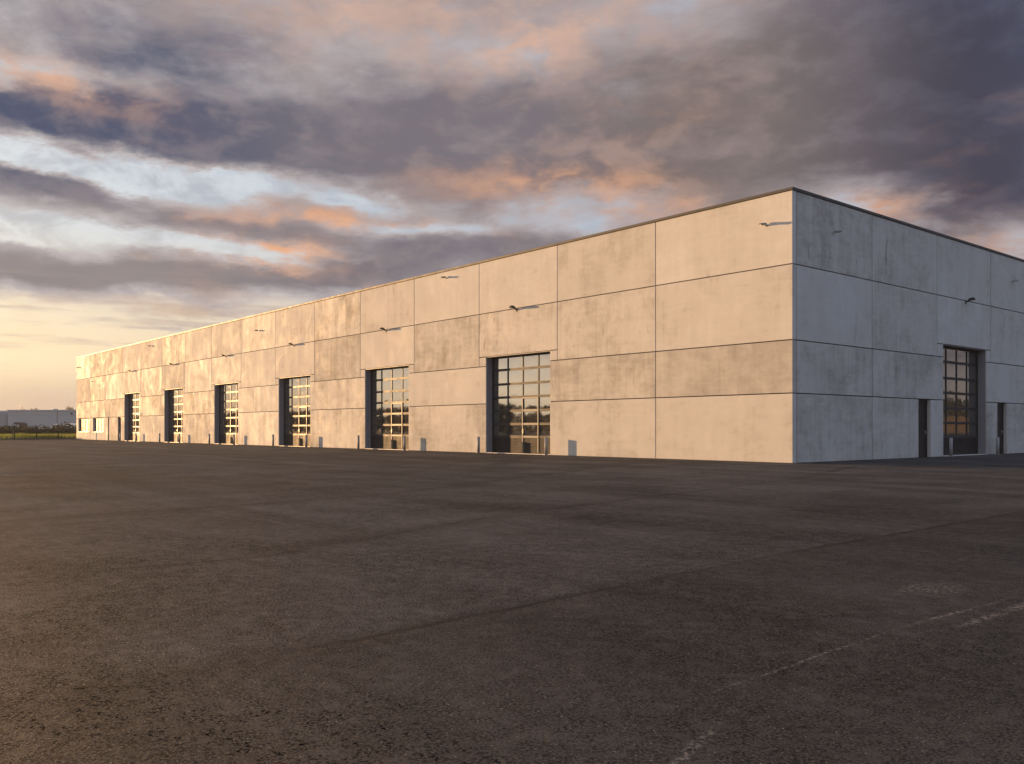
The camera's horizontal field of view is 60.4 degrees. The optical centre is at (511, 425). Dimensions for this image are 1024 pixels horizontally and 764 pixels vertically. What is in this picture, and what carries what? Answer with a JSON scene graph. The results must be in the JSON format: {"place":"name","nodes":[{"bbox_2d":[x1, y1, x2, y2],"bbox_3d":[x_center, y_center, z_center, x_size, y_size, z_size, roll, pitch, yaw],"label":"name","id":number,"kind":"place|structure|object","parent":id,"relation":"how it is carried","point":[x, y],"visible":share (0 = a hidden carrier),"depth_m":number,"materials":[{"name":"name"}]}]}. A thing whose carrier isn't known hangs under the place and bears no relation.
{"place":"outdoors","nodes":[
{"label":"outdoors","id":0,"kind":"place"},
{"bbox_2d":[0,411,7,428],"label":"bluish hall","id":1,"kind":"structure","parent":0,"point":[3,418],"depth_m":262.01,"materials":[{"name":"metal"}]},
{"bbox_2d":[0,432,75,438],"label":"tall grass","id":2,"kind":"structure","parent":0,"point":[31,435],"depth_m":96.10,"materials":[{"name":"green plant"}]},
{"bbox_2d":[7,409,78,428],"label":"grey hall","id":3,"kind":"structure","parent":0,"point":[46,418],"depth_m":255.01,"materials":[{"name":"metal"}]},
{"bbox_2d":[0,439,1023,763],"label":"asphalt yard","id":4,"kind":"structure","parent":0,"point":[182,603],"depth_m":5.50,"materials":[{"name":"grey asphalt"}]},
{"bbox_2d":[357,435,359,448],"bbox_3d":[-8.704,0.910,49.830,0.200,0.765,0.200,0,0,-40],"label":"bollard","id":5,"kind":"object","parent":4,"relation":"on","point":[358,441],"visible":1,"depth_m":49.78,"materials":[{"name":"grey metal"}]},
{"bbox_2d":[403,436,405,449],"bbox_3d":[-5.647,0.897,46.181,0.200,0.765,0.200,0,0,-40],"label":"bollard","id":6,"kind":"object","parent":4,"relation":"on","point":[404,442],"visible":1,"depth_m":46.13,"materials":[{"name":"grey metal"}]},
{"bbox_2d":[477,437,479,452],"bbox_3d":[-1.575,0.880,41.322,0.200,0.765,0.200,0,0,-40],"label":"bollard","id":7,"kind":"object","parent":4,"relation":"on","point":[478,444],"visible":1,"depth_m":41.27,"materials":[{"name":"grey metal"}]},
{"bbox_2d":[545,437,547,454],"bbox_3d":[1.462,0.867,37.696,0.200,0.765,0.200,0,0,-40],"label":"bollard","id":8,"kind":"object","parent":4,"relation":"on","point":[546,445],"visible":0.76,"depth_m":37.64,"materials":[{"name":"grey metal"}]},
{"bbox_2d":[948,438,953,456],"bbox_3d":[17.818,0.860,35.693,0.200,0.765,0.200,0,0,-40],"label":"bollard","id":9,"kind":"object","parent":4,"relation":"on","point":[950,447],"visible":1,"depth_m":35.64,"materials":[{"name":"grey metal"}]},
{"bbox_2d":[995,437,999,454],"bbox_3d":[21.352,0.871,38.654,0.200,0.765,0.200,0,0,-40],"label":"bollard","id":10,"kind":"object","parent":4,"relation":"on","point":[997,445],"visible":1,"depth_m":38.60,"materials":[{"name":"grey metal"}]},
{"bbox_2d":[0,0,1023,410],"label":"sky","id":11,"kind":"structure","parent":0,"point":[168,167],"materials":[{"name":"grey"}]},
{"bbox_2d":[76,187,1023,462],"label":"warehouse","id":12,"kind":"structure","parent":0,"point":[794,331],"depth_m":36.57,"materials":[{"name":"concrete"},{"name":"metal"},{"name":"glass"}]},
{"bbox_2d":[80,418,88,431],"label":"window","id":13,"kind":"structure","parent":12,"relation":"in","point":[84,423],"depth_m":95.82,"materials":[{"name":"glass"}]},
{"bbox_2d":[94,418,102,431],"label":"window","id":14,"kind":"structure","parent":12,"relation":"in","point":[98,422],"depth_m":91.68,"materials":[{"name":"glass"}]},
{"bbox_2d":[119,417,120,432],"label":"steel door","id":15,"kind":"structure","parent":12,"relation":"in","point":[119,417],"depth_m":85.90,"materials":[{"name":"grey metal"}]},
{"bbox_2d":[125,392,139,440],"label":"sectional door","id":16,"kind":"structure","parent":12,"relation":"in","point":[132,402],"depth_m":83.60,"materials":[{"name":"glass"}]},
{"bbox_2d":[165,388,188,442],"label":"sectional door","id":17,"kind":"structure","parent":12,"relation":"in","point":[174,414],"depth_m":74.86,"materials":[{"name":"glass"}]},
{"bbox_2d":[215,382,243,444],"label":"sectional door","id":18,"kind":"structure","parent":12,"relation":"in","point":[226,397],"depth_m":66.23,"materials":[{"name":"glass"}]},
{"bbox_2d":[279,375,309,446],"bbox_3d":[-13.887,-0.936,56.909,0.480,4.547,4.501,0,0,-40],"label":"sectional door","id":19,"kind":"structure","parent":12,"relation":"in","point":[293,420],"depth_m":57.55,"materials":[{"name":"glass"}]},
{"bbox_2d":[366,365,415,449],"bbox_3d":[-6.720,-0.966,48.355,0.480,4.547,4.481,0,0,-40],"label":"sectional door","id":20,"kind":"structure","parent":12,"relation":"in","point":[385,420],"depth_m":48.76,"materials":[{"name":"glass"}]},
{"bbox_2d":[486,350,557,454],"bbox_3d":[0.393,-0.996,39.866,0.480,4.547,4.471,0,0,-40],"label":"sectional door","id":21,"kind":"structure","parent":12,"relation":"in","point":[525,431],"depth_m":40.16,"materials":[{"name":"glass"}]},
{"bbox_2d":[918,400,926,456],"bbox_3d":[16.286,0.095,35.072,1.044,2.291,0.137,0,0,-40],"label":"steel door","id":22,"kind":"structure","parent":12,"relation":"in","point":[922,404],"depth_m":35.18,"materials":[{"name":"grey metal"}]},
{"bbox_2d":[943,344,985,455],"bbox_3d":[19.119,-1.047,37.534,4.221,4.632,0.480,0,0,-40],"label":"sectional door","id":23,"kind":"structure","parent":12,"relation":"in","point":[963,371],"depth_m":38.10,"materials":[{"name":"glass"}]},
{"bbox_2d":[965,297,975,303],"bbox_3d":[19.397,-5.308,37.218,0.224,0.250,0.382,0,0,-40],"label":"floodlight","id":24,"kind":"object","parent":12,"relation":"attached to","point":[971,299],"visible":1,"depth_m":37.15,"materials":[{"name":"black metal"}]},
{"bbox_2d":[997,403,1003,453],"bbox_3d":[22.061,0.112,39.911,1.044,2.291,0.137,0,0,-40],"label":"steel door","id":25,"kind":"structure","parent":12,"relation":"in","point":[1000,406],"depth_m":40.07,"materials":[{"name":"grey metal"}]},
{"label":"field ground","id":26,"kind":"structure","parent":0,"visible":0},
{"bbox_2d":[14,422,26,426],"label":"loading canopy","id":27,"kind":"object","parent":26,"relation":"on","point":[22,424],"visible":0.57,"depth_m":243.53,"materials":[{"name":"metal"}]},
{"bbox_2d":[0,421,75,434],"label":"hedge band","id":28,"kind":"object","parent":26,"relation":"on","point":[5,430],"visible":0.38,"depth_m":123.17,"materials":[{"name":"green plant"}]},
{"bbox_2d":[0,438,75,439],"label":"kerb","id":29,"kind":"structure","parent":26,"relation":"on","point":[38,439],"depth_m":94.16,"materials":[{"name":"concrete"}]},
{"bbox_2d":[1,425,75,438],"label":"wire fence","id":30,"kind":"object","parent":26,"relation":"on","point":[58,427],"visible":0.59,"depth_m":94.99,"materials":[{"name":"grey metal"}]}
]}

